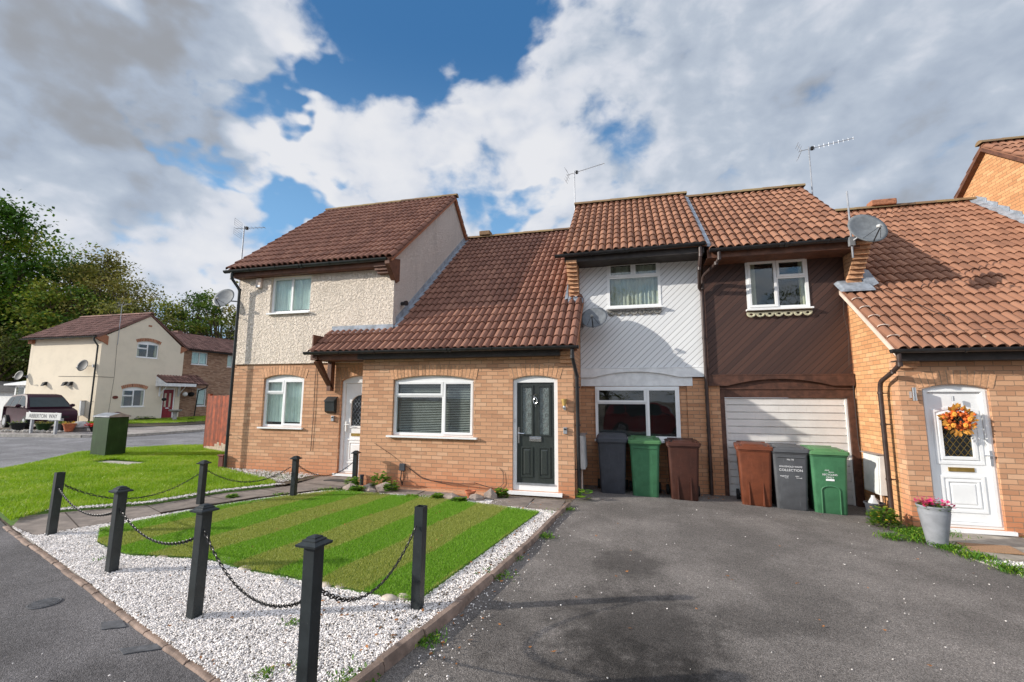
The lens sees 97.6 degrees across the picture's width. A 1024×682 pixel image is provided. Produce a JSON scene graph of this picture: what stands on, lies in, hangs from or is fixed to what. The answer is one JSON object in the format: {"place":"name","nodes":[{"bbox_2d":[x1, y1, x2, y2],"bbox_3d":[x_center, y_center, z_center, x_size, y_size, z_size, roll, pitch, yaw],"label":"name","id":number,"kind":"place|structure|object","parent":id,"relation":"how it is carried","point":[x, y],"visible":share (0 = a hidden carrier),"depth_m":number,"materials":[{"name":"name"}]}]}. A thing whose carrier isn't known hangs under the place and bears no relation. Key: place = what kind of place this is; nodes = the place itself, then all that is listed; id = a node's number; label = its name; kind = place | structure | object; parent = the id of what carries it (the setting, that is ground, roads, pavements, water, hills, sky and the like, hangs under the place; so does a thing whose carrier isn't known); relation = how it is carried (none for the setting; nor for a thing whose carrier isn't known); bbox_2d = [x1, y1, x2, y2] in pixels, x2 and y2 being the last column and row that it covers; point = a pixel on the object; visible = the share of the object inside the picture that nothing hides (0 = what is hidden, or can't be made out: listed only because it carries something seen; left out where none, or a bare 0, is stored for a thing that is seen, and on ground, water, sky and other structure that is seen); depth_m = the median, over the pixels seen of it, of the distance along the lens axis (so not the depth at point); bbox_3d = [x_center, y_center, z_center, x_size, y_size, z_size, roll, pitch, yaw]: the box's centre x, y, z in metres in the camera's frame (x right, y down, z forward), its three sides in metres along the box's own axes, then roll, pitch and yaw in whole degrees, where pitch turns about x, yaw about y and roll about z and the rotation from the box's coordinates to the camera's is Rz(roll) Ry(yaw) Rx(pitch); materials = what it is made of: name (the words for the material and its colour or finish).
{"place":"outdoors","nodes":[
{"label":"outdoors","id":0,"kind":"place"},
{"bbox_2d":[0,431,203,467],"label":"side road","id":1,"kind":"structure","parent":0,"point":[17,450],"depth_m":15.85,"materials":[{"name":"grey asphalt"}]},
{"bbox_2d":[0,429,204,437],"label":"kerb","id":2,"kind":"structure","parent":1,"relation":"on","point":[88,436],"depth_m":18.18,"materials":[{"name":"concrete"}]},
{"bbox_2d":[0,420,204,434],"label":"pavement","id":3,"kind":"structure","parent":0,"point":[140,429],"depth_m":21.43,"materials":[{"name":"concrete"}]},
{"bbox_2d":[1,394,77,428],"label":"parked car","id":4,"kind":"object","parent":3,"relation":"on","point":[16,407],"visible":0.7,"depth_m":21.55,"materials":[{"name":"paint"}]},
{"bbox_2d":[26,412,61,433],"bbox_3d":[-19.600,3.463,18.740,2.360,0.920,0.109,-2,-8,18],"label":"street sign","id":5,"kind":"object","parent":3,"relation":"on","point":[32,416],"visible":1,"depth_m":18.71,"materials":[{"name":"grey metal"}]},
{"bbox_2d":[0,520,205,681],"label":"pavement","id":6,"kind":"structure","parent":0,"point":[69,638],"depth_m":3.34,"materials":[{"name":"grey asphalt"}]},
{"bbox_2d":[26,597,61,609],"bbox_3d":[-4.032,2.258,3.862,0.220,0.009,0.220,-2,-7,14],"label":"drain cover","id":7,"kind":"object","parent":6,"relation":"on","point":[43,603],"visible":1,"depth_m":3.85,"materials":[{"name":"metal"}]},
{"bbox_2d":[101,620,125,629],"bbox_3d":[-3.126,2.226,3.515,0.234,0.006,0.135,2,-7,-15],"label":"valve cover","id":8,"kind":"object","parent":6,"relation":"on","point":[115,624],"visible":1,"depth_m":3.50,"materials":[{"name":"metal"}]},
{"bbox_2d":[119,643,162,654],"bbox_3d":[-2.628,2.191,3.193,0.324,0.006,0.094,3,-8,-18],"label":"hydrant cover","id":9,"kind":"object","parent":6,"relation":"on","point":[141,648],"visible":0.91,"depth_m":3.19,"materials":[{"name":"metal"}]},
{"bbox_2d":[0,444,276,525],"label":"lawn","id":10,"kind":"structure","parent":0,"point":[7,520],"depth_m":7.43,"materials":[{"name":"green plant"}]},
{"bbox_2d":[90,413,130,459],"bbox_3d":[-11.133,2.653,12.401,0.740,1.320,0.520,-2,-8,20],"label":"utility cabinet","id":11,"kind":"object","parent":10,"relation":"on","point":[109,433],"visible":0.66,"depth_m":12.23,"materials":[{"name":"green metal"}]},
{"bbox_2d":[45,483,283,510],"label":"lawn edge stones","id":12,"kind":"object","parent":10,"relation":"on","point":[139,502],"visible":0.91,"depth_m":7.39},
{"bbox_2d":[128,421,204,426],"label":"sidewalk","id":13,"kind":"structure","parent":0,"point":[162,424],"depth_m":25.25,"materials":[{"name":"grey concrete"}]},
{"bbox_2d":[85,416,205,423],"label":"garden grass","id":14,"kind":"structure","parent":13,"relation":"on","point":[170,420],"depth_m":25.05,"materials":[{"name":"green plant"}]},
{"bbox_2d":[12,476,351,534],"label":"path","id":15,"kind":"structure","parent":0,"point":[34,524],"depth_m":6.86,"materials":[{"name":"grey concrete"}]},
{"bbox_2d":[196,460,211,504],"bbox_3d":[-5.044,2.344,7.293,0.150,0.792,0.150,-1,-7,13],"label":"chain post","id":16,"kind":"object","parent":15,"relation":"on","point":[202,480],"visible":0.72,"depth_m":7.28,"materials":[{"name":"paint"}]},
{"bbox_2d":[238,471,319,484],"bbox_3d":[-5.627,2.944,9.692,2.700,0.016,1.100,-2,-7,14],"label":"soil strip","id":17,"kind":"object","parent":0,"point":[302,478],"visible":0.2,"depth_m":9.69,"materials":[{"name":"brown soil"}]},
{"bbox_2d":[223,468,315,481],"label":"path edge stones","id":18,"kind":"object","parent":17,"relation":"on","point":[268,472],"visible":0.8,"depth_m":9.79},
{"bbox_2d":[0,478,969,557],"bbox_3d":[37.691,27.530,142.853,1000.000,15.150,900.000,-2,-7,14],"label":"ground","id":19,"kind":"structure","parent":0,"point":[5,523],"depth_m":8.12,"materials":[{"name":"soil"}]},
{"bbox_2d":[0,381,24,419],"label":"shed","id":20,"kind":"structure","parent":19,"relation":"on","point":[7,392],"depth_m":28.28,"materials":[{"name":"white"}]},
{"bbox_2d":[0,323,38,381],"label":"shrub","id":21,"kind":"object","parent":19,"relation":"on","point":[7,343],"visible":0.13,"depth_m":33.18,"materials":[{"name":"green plant"}]},
{"bbox_2d":[0,252,114,369],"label":"tree","id":22,"kind":"object","parent":19,"relation":"on","point":[62,260],"visible":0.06,"depth_m":39.65,"materials":[{"name":"green plant"}]},
{"bbox_2d":[0,275,122,381],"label":"tree","id":23,"kind":"object","parent":19,"relation":"on","point":[34,304],"visible":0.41,"depth_m":35.34,"materials":[{"name":"green plant"}]},
{"bbox_2d":[0,188,135,381],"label":"tree","id":24,"kind":"object","parent":19,"relation":"on","point":[13,222],"visible":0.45,"depth_m":38.20,"materials":[{"name":"green plant"}]},
{"bbox_2d":[7,241,155,338],"bbox_3d":[-38.011,-1.330,40.354,11.824,16.192,10.424,-2,-7,14],"label":"tree","id":25,"kind":"object","parent":19,"relation":"on","point":[107,263],"visible":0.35,"depth_m":39.29,"materials":[{"name":"green plant"}]},
{"bbox_2d":[19,312,195,424],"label":"house","id":26,"kind":"structure","parent":19,"relation":"on","point":[128,368],"depth_m":25.78,"materials":[{"name":"paint"}]},
{"bbox_2d":[120,387,144,407],"bbox_3d":[-22.350,3.291,26.226,0.600,1.290,1.480,-2,-7,14],"label":"window","id":27,"kind":"structure","parent":26,"relation":"in","point":[131,395],"depth_m":26.44,"materials":[{"name":"white plastic"}]},
{"bbox_2d":[136,341,158,358],"bbox_3d":[-22.206,0.553,27.084,0.600,1.140,1.470,-2,-7,14],"label":"window","id":28,"kind":"structure","parent":26,"relation":"in","point":[145,349],"depth_m":27.28,"materials":[{"name":"white plastic"}]},
{"bbox_2d":[160,388,174,417],"bbox_3d":[-21.626,3.989,28.093,0.070,2.020,0.800,-2,-7,14],"label":"door","id":29,"kind":"structure","parent":26,"relation":"in","point":[169,393],"depth_m":28.14,"materials":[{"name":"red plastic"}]},
{"bbox_2d":[45,264,205,338],"bbox_3d":[-33.117,0.023,38.992,10.051,13.206,10.051,-2,-7,14],"label":"tree","id":30,"kind":"object","parent":19,"relation":"on","point":[116,285],"visible":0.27,"depth_m":38.19,"materials":[{"name":"green plant"}]},
{"bbox_2d":[74,292,192,405],"bbox_3d":[-30.020,1.185,36.065,8.210,10.193,9.121,5,-9,-33],"label":"tree","id":31,"kind":"object","parent":19,"relation":"on","point":[118,310],"visible":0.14,"depth_m":35.52,"materials":[{"name":"green plant"}]},
{"bbox_2d":[143,631,168,647],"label":"kerb block","id":32,"kind":"structure","parent":19,"relation":"on","point":[152,637],"depth_m":3.30,"materials":[{"name":"concrete"}]},
{"bbox_2d":[162,644,190,664],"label":"kerb block","id":33,"kind":"structure","parent":19,"relation":"on","point":[176,654],"depth_m":3.11,"materials":[{"name":"concrete"}]},
{"bbox_2d":[145,288,225,355],"bbox_3d":[-28.709,0.889,39.384,6.821,11.624,10.411,-2,-7,14],"label":"tree","id":34,"kind":"object","parent":19,"relation":"on","point":[183,312],"visible":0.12,"depth_m":38.89,"materials":[{"name":"green plant"}]},
{"bbox_2d":[164,287,235,339],"bbox_3d":[-25.694,0.968,39.066,8.015,11.415,6.822,7,-10,-43],"label":"tree","id":35,"kind":"object","parent":19,"relation":"on","point":[199,328],"visible":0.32,"depth_m":38.13,"materials":[{"name":"green plant"}]},
{"bbox_2d":[185,661,215,681],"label":"kerb block","id":36,"kind":"structure","parent":19,"relation":"on","point":[201,672],"depth_m":2.92,"materials":[{"name":"concrete"}]},
{"bbox_2d":[171,331,233,418],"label":"house","id":37,"kind":"structure","parent":19,"relation":"on","point":[207,363],"depth_m":31.48,"materials":[{"name":"brown brick"}]},
{"bbox_2d":[191,351,207,365],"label":"window","id":38,"kind":"structure","parent":37,"relation":"in","point":[198,358],"depth_m":31.06,"materials":[{"name":"white glass"}]},
{"bbox_2d":[159,496,259,514],"bbox_3d":[-4.726,2.648,7.085,0.051,0.147,1.381,-5,-9,38],"label":"path edging","id":39,"kind":"object","parent":19,"relation":"on","point":[220,503],"visible":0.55,"depth_m":7.14,"materials":[{"name":"grey concrete"}]},
{"bbox_2d":[203,394,228,451],"bbox_3d":[-8.012,2.492,13.063,4.048,1.900,0.128,-5,-9,34],"label":"fence","id":40,"kind":"object","parent":19,"relation":"on","point":[216,423],"visible":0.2,"depth_m":13.71,"materials":[{"name":"red wood"}]},
{"bbox_2d":[210,281,238,339],"bbox_3d":[-22.039,0.375,38.997,7.581,12.605,6.553,-2,-7,14],"label":"tree","id":41,"kind":"object","parent":19,"relation":"on","point":[229,310],"visible":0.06,"depth_m":38.22,"materials":[{"name":"green plant"}]},
{"bbox_2d":[13,490,563,681],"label":"white gravel","id":42,"kind":"structure","parent":19,"relation":"on","point":[85,538],"depth_m":3.75,"materials":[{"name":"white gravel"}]},
{"bbox_2d":[45,472,65,534],"bbox_3d":[-5.714,2.087,5.600,0.127,0.870,0.082,-4,-8,28],"label":"chain post","id":43,"kind":"object","parent":42,"relation":"on","point":[54,508],"visible":0.77,"depth_m":5.58,"materials":[{"name":"paint"}]},
{"bbox_2d":[105,486,133,573],"bbox_3d":[-3.970,1.936,4.498,0.150,0.932,0.150,-3,-8,25],"label":"chain post","id":44,"kind":"object","parent":42,"relation":"on","point":[116,533],"visible":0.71,"depth_m":4.48,"materials":[{"name":"paint"}]},
{"bbox_2d":[120,509,193,544],"bbox_3d":[-3.275,1.735,4.093,1.565,0.193,0.030,-4,-8,31],"label":"chain","id":45,"kind":"object","parent":44,"relation":"hanging from","point":[153,540],"visible":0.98,"depth_m":4.05,"materials":[{"name":"metal"}]},
{"bbox_2d":[186,503,219,620],"bbox_3d":[-2.525,1.821,3.624,0.150,0.972,0.150,-3,-8,22],"label":"chain post","id":46,"kind":"object","parent":42,"relation":"on","point":[198,573],"visible":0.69,"depth_m":3.61,"materials":[{"name":"paint"}]},
{"bbox_2d":[204,530,300,607],"bbox_3d":[-1.876,1.629,3.158,1.553,0.316,0.030,-5,-9,36],"label":"chain","id":47,"kind":"object","parent":46,"relation":"hanging from","point":[270,605],"visible":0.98,"depth_m":3.12,"materials":[{"name":"metal"}]},
{"bbox_2d":[290,456,301,498],"bbox_3d":[-3.778,2.409,7.787,0.150,0.812,0.150,-1,-7,11],"label":"chain post","id":48,"kind":"object","parent":42,"relation":"on","point":[294,476],"visible":0.68,"depth_m":7.77,"materials":[{"name":"paint"}]},
{"bbox_2d":[295,534,332,681],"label":"chain post","id":49,"kind":"object","parent":42,"relation":"on","point":[313,545],"visible":1,"depth_m":2.62,"materials":[{"name":"paint"}]},
{"bbox_2d":[96,490,538,603],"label":"artificial lawn","id":50,"kind":"structure","parent":42,"relation":"on","point":[297,578],"depth_m":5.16,"materials":[{"name":"green plant"}]},
{"bbox_2d":[410,505,427,610],"bbox_3d":[-0.798,1.892,3.842,0.092,0.920,0.082,-2,-8,17],"label":"chain post","id":51,"kind":"object","parent":42,"relation":"on","point":[418,562],"visible":0.83,"depth_m":3.82,"materials":[{"name":"paint"}]},
{"bbox_2d":[322,526,416,601],"bbox_3d":[-0.997,1.661,3.257,0.030,0.316,1.182,-2,-8,18],"label":"chain","id":52,"kind":"object","parent":51,"relation":"hanging from","point":[349,599],"visible":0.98,"depth_m":3.19,"materials":[{"name":"metal"}]},
{"bbox_2d":[489,496,533,507],"bbox_3d":[-0.007,2.766,7.669,0.640,0.050,0.700,-2,-7,14],"label":"flagstone","id":53,"kind":"object","parent":42,"relation":"on","point":[522,502],"visible":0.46,"depth_m":7.64,"materials":[{"name":"beige stone"}]},
{"bbox_2d":[526,499,564,510],"bbox_3d":[0.576,2.749,7.487,0.540,0.050,0.700,-2,-7,14],"label":"flagstone","id":54,"kind":"object","parent":42,"relation":"on","point":[547,503],"visible":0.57,"depth_m":7.45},
{"bbox_2d":[223,193,467,476],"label":"house","id":55,"kind":"structure","parent":19,"relation":"on","point":[324,272],"depth_m":10.56,"materials":[{"name":"brick"}]},
{"bbox_2d":[213,289,236,306],"bbox_3d":[-7.021,-1.060,11.087,0.598,0.501,0.419,6,-9,-38],"label":"satellite dish","id":56,"kind":"object","parent":55,"relation":"attached to","point":[224,297],"visible":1,"depth_m":11.08,"materials":[{"name":"grey metal"}]},
{"bbox_2d":[257,375,303,428],"bbox_3d":[-5.285,1.439,10.617,1.320,1.360,0.540,-2,-7,14],"label":"window","id":57,"kind":"structure","parent":55,"relation":"in","point":[285,395],"depth_m":10.55,"materials":[{"name":"white plastic"}]},
{"bbox_2d":[266,276,311,314],"bbox_3d":[-5.240,-1.061,10.888,1.330,1.030,0.550,-2,-7,14],"label":"window","id":58,"kind":"structure","parent":55,"relation":"in","point":[293,293],"depth_m":10.83,"materials":[{"name":"white plastic"}]},
{"bbox_2d":[324,397,336,413],"bbox_3d":[-4.058,1.433,10.011,0.260,0.379,0.132,-2,-7,14],"label":"post box","id":59,"kind":"object","parent":55,"relation":"attached to","point":[330,405],"visible":1,"depth_m":9.99,"materials":[{"name":"paint"}]},
{"bbox_2d":[332,376,362,476],"bbox_3d":[-3.331,1.888,10.095,1.120,2.185,0.570,-2,-7,14],"label":"door","id":60,"kind":"structure","parent":55,"relation":"in","point":[352,387],"depth_m":10.00,"materials":[{"name":"white plastic"}]},
{"bbox_2d":[348,660,383,681],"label":"curb","id":61,"kind":"structure","parent":19,"relation":"on","point":[371,671],"depth_m":2.85,"materials":[{"name":"concrete"}]},
{"bbox_2d":[376,627,423,672],"bbox_3d":[-0.783,2.198,3.155,0.085,0.144,0.435,-3,-8,25],"label":"brick edging","id":62,"kind":"object","parent":19,"relation":"on","point":[394,654],"visible":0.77,"depth_m":3.12,"materials":[{"name":"stone"}]},
{"bbox_2d":[361,484,484,495],"bbox_3d":[-1.713,2.897,8.647,3.000,0.045,0.330,-2,-7,14],"label":"gravel bed","id":63,"kind":"object","parent":19,"relation":"on","point":[460,492],"visible":0.14,"depth_m":8.60,"materials":[{"name":"grey gravel"}]},
{"bbox_2d":[351,450,360,481],"bbox_3d":[-3.132,2.580,8.949,0.150,0.772,0.150,-1,-7,8],"label":"chain post","id":64,"kind":"object","parent":63,"relation":"on","point":[355,453],"visible":0.73,"depth_m":8.93,"materials":[{"name":"paint"}]},
{"bbox_2d":[420,599,463,637],"bbox_3d":[-0.561,2.258,3.597,0.087,0.138,0.537,-3,-8,25],"label":"brick edging","id":65,"kind":"object","parent":19,"relation":"on","point":[445,616],"visible":0.69,"depth_m":3.58,"materials":[{"name":"stone"}]},
{"bbox_2d":[303,227,583,498],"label":"house","id":66,"kind":"structure","parent":19,"relation":"on","point":[474,350],"depth_m":9.07,"materials":[{"name":"brick"}]},
{"bbox_2d":[386,376,477,439],"bbox_3d":[-1.541,1.353,9.244,1.960,1.360,0.655,-2,-7,14],"label":"window","id":67,"kind":"structure","parent":66,"relation":"in","point":[432,406],"depth_m":9.22,"materials":[{"name":"white plastic"}]},
{"bbox_2d":[507,376,562,496],"bbox_3d":[0.476,1.777,8.627,1.050,2.200,0.600,-2,-7,14],"label":"door","id":68,"kind":"structure","parent":66,"relation":"in","point":[535,398],"depth_m":8.48,"materials":[{"name":"black plastic"}]},
{"bbox_2d":[580,433,587,490],"bbox_3d":[1.405,2.409,8.881,0.155,1.126,0.470,-2,-7,14],"label":"meter box","id":69,"kind":"object","parent":66,"relation":"attached to","point":[583,454],"visible":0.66,"depth_m":8.72,"materials":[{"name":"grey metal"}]},
{"bbox_2d":[456,573,492,607],"bbox_3d":[-0.341,2.329,4.142,0.089,0.138,0.623,-3,-8,22],"label":"brick edging","id":70,"kind":"object","parent":19,"relation":"on","point":[475,589],"visible":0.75,"depth_m":4.12,"materials":[{"name":"stone"}]},
{"bbox_2d":[490,543,528,580],"bbox_3d":[-0.024,2.434,4.914,0.087,0.127,1.035,-3,-8,21],"label":"brick edging","id":71,"kind":"object","parent":19,"relation":"on","point":[506,563],"visible":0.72,"depth_m":4.85,"materials":[{"name":"brick"}]},
{"bbox_2d":[524,517,554,547],"bbox_3d":[0.383,2.578,6.008,0.089,0.119,1.293,-2,-8,19],"label":"edging roll","id":72,"kind":"object","parent":19,"relation":"on","point":[536,536],"visible":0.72,"depth_m":5.89,"materials":[{"name":"concrete"}]},
{"bbox_2d":[684,183,871,506],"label":"house","id":73,"kind":"structure","parent":19,"relation":"on","point":[778,262],"depth_m":8.74,"materials":[{"name":"brick"}]},
{"bbox_2d":[745,259,813,311],"bbox_3d":[5.284,-1.086,9.050,1.300,1.150,0.610,-2,-7,14],"label":"window","id":74,"kind":"structure","parent":73,"relation":"in","point":[778,284],"depth_m":9.06,"materials":[{"name":"white plastic"}]},
{"bbox_2d":[725,398,855,505],"bbox_3d":[5.237,2.062,8.544,2.110,1.935,0.115,-2,-7,14],"label":"garage door","id":75,"kind":"structure","parent":73,"relation":"in","point":[798,421],"depth_m":8.59,"materials":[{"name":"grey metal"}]},
{"bbox_2d":[846,191,887,257],"bbox_3d":[6.100,-2.140,7.783,0.495,1.250,0.571,6,-9,-40],"label":"satellite dish","id":76,"kind":"object","parent":73,"relation":"attached to","point":[868,228],"visible":1,"depth_m":7.80,"materials":[{"name":"grey metal"}]},
{"bbox_2d":[834,197,1023,537],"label":"house","id":77,"kind":"structure","parent":19,"relation":"on","point":[934,299],"depth_m":7.07,"materials":[{"name":"brick"}]},
{"bbox_2d":[860,451,887,501],"bbox_3d":[6.152,2.429,7.567,0.150,1.054,0.560,-2,-7,14],"label":"meter box","id":78,"kind":"object","parent":77,"relation":"attached to","point":[874,474],"visible":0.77,"depth_m":7.49,"materials":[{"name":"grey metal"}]},
{"bbox_2d":[863,455,878,492],"bbox_3d":[6.098,2.247,7.605,0.033,0.560,0.480,-2,-7,14],"label":"door","id":79,"kind":"structure","parent":78,"relation":"in","point":[871,466],"depth_m":7.59,"materials":[{"name":"white plastic"}]},
{"bbox_2d":[922,384,1018,536],"bbox_3d":[6.769,1.755,6.893,1.020,2.155,0.570,-2,-7,14],"label":"door","id":80,"kind":"structure","parent":77,"relation":"in","point":[963,469],"depth_m":6.71,"materials":[{"name":"white plastic"}]},
{"bbox_2d":[937,396,978,436],"bbox_3d":[6.639,1.130,6.693,0.513,0.606,0.142,-2,-7,14],"label":"wreath","id":81,"kind":"object","parent":80,"relation":"attached to","point":[967,427],"visible":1,"depth_m":6.65,"materials":[{"name":"orange plant"}]},
{"bbox_2d":[954,136,1023,223],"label":"house","id":82,"kind":"structure","parent":19,"relation":"on","point":[993,180],"depth_m":10.44,"materials":[{"name":"brick"}]},
{"bbox_2d":[0,0,1023,337],"label":"sky","id":83,"kind":"structure","parent":0,"point":[148,127],"materials":[{"name":"blue"}]},
{"bbox_2d":[375,485,1023,681],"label":"driveway","id":84,"kind":"structure","parent":0,"point":[728,629],"depth_m":3.99,"materials":[{"name":"grey asphalt"}]},
{"bbox_2d":[93,507,574,681],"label":"weed patch","id":85,"kind":"object","parent":84,"relation":"on","point":[426,639],"visible":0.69,"depth_m":3.28,"materials":[{"name":"green plant"}]},
{"bbox_2d":[12,508,1008,681],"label":"scattered gravel","id":86,"kind":"structure","parent":84,"relation":"on","point":[109,675],"depth_m":3.77,"materials":[{"name":"grey gravel"}]},
{"bbox_2d":[138,485,931,666],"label":"fallen leaves","id":87,"kind":"object","parent":84,"relation":"on","point":[200,657],"visible":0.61,"depth_m":3.70,"materials":[{"name":"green plant"}]},
{"bbox_2d":[596,432,628,493],"bbox_3d":[1.993,2.399,8.888,0.600,1.126,0.816,-1,-7,13],"label":"wheeled bin","id":88,"kind":"object","parent":84,"relation":"on","point":[612,457],"visible":1,"depth_m":8.56,"materials":[{"name":"plastic"}]},
{"bbox_2d":[554,191,713,495],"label":"house","id":89,"kind":"structure","parent":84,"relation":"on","point":[633,264],"depth_m":9.45,"materials":[{"name":"brick"}]},
{"bbox_2d":[580,307,606,327],"bbox_3d":[1.613,-0.470,9.365,0.476,0.488,0.742,4,-8,-29],"label":"satellite dish","id":90,"kind":"object","parent":89,"relation":"attached to","point":[594,317],"visible":0.99,"depth_m":9.28,"materials":[{"name":"grey metal"}]},
{"bbox_2d":[606,263,662,309],"bbox_3d":[2.644,-1.164,9.762,1.300,1.160,0.610,-2,-7,14],"label":"window","id":91,"kind":"structure","parent":89,"relation":"in","point":[632,286],"depth_m":9.62,"materials":[{"name":"white plastic"}]},
{"bbox_2d":[595,386,680,442],"bbox_3d":[2.627,1.536,9.438,1.880,1.240,0.610,-2,-7,14],"label":"window","id":92,"kind":"structure","parent":89,"relation":"in","point":[632,410],"depth_m":9.63,"materials":[{"name":"white plastic"}]},
{"bbox_2d":[628,435,660,497],"bbox_3d":[2.565,2.405,8.664,0.600,1.077,0.816,-2,-7,14],"label":"wheeled bin","id":93,"kind":"object","parent":84,"relation":"on","point":[644,454],"visible":0.97,"depth_m":8.35,"materials":[{"name":"plastic"}]},
{"bbox_2d":[664,437,700,500],"bbox_3d":[3.227,2.404,8.470,0.600,1.077,0.816,-2,-7,16],"label":"wheeled bin","id":94,"kind":"object","parent":84,"relation":"on","point":[683,459],"visible":0.98,"depth_m":8.15,"materials":[{"name":"plastic"}]},
{"bbox_2d":[733,441,773,506],"bbox_3d":[4.429,2.411,8.202,0.600,1.077,0.816,-3,-8,24],"label":"wheeled bin","id":95,"kind":"object","parent":84,"relation":"on","point":[754,467],"visible":0.98,"depth_m":7.91,"materials":[{"name":"plastic"}]},
{"bbox_2d":[769,443,809,510],"bbox_3d":[4.925,2.406,8.012,0.600,1.077,0.816,-3,-8,21],"label":"wheeled bin","id":96,"kind":"object","parent":84,"relation":"on","point":[789,473],"visible":0.98,"depth_m":7.71,"materials":[{"name":"plastic"}]},
{"bbox_2d":[801,445,849,514],"bbox_3d":[5.446,2.400,7.815,0.600,1.077,0.816,-2,-8,20],"label":"wheeled bin","id":97,"kind":"object","parent":84,"relation":"on","point":[827,478],"visible":0.93,"depth_m":7.51,"materials":[{"name":"plastic"}]},
{"bbox_2d":[865,505,902,528],"bbox_3d":[5.606,2.666,6.756,0.453,0.356,0.460,-2,-7,14],"label":"shrub","id":98,"kind":"object","parent":84,"relation":"on","point":[874,514],"visible":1,"depth_m":6.72,"materials":[{"name":"green plant"}]},
{"bbox_2d":[913,496,955,548],"bbox_3d":[5.637,2.410,5.959,0.418,0.634,0.442,2,-7,-13],"label":"flower pot","id":99,"kind":"object","parent":84,"relation":"on","point":[935,519],"visible":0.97,"depth_m":5.88,"materials":[{"name":"grey"}]},
{"bbox_2d":[913,532,1023,561],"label":"doorstep paving","id":100,"kind":"structure","parent":0,"point":[1017,543],"depth_m":6.13,"materials":[{"name":"grey concrete"}]},
{"bbox_2d":[869,523,1023,577],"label":"weed fringe","id":101,"kind":"object","parent":100,"relation":"on","point":[911,531],"visible":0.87,"depth_m":5.75,"materials":[{"name":"green plant"}]},
{"bbox_2d":[956,542,1023,554],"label":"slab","id":102,"kind":"object","parent":100,"relation":"on","point":[991,548],"visible":0.9,"depth_m":5.77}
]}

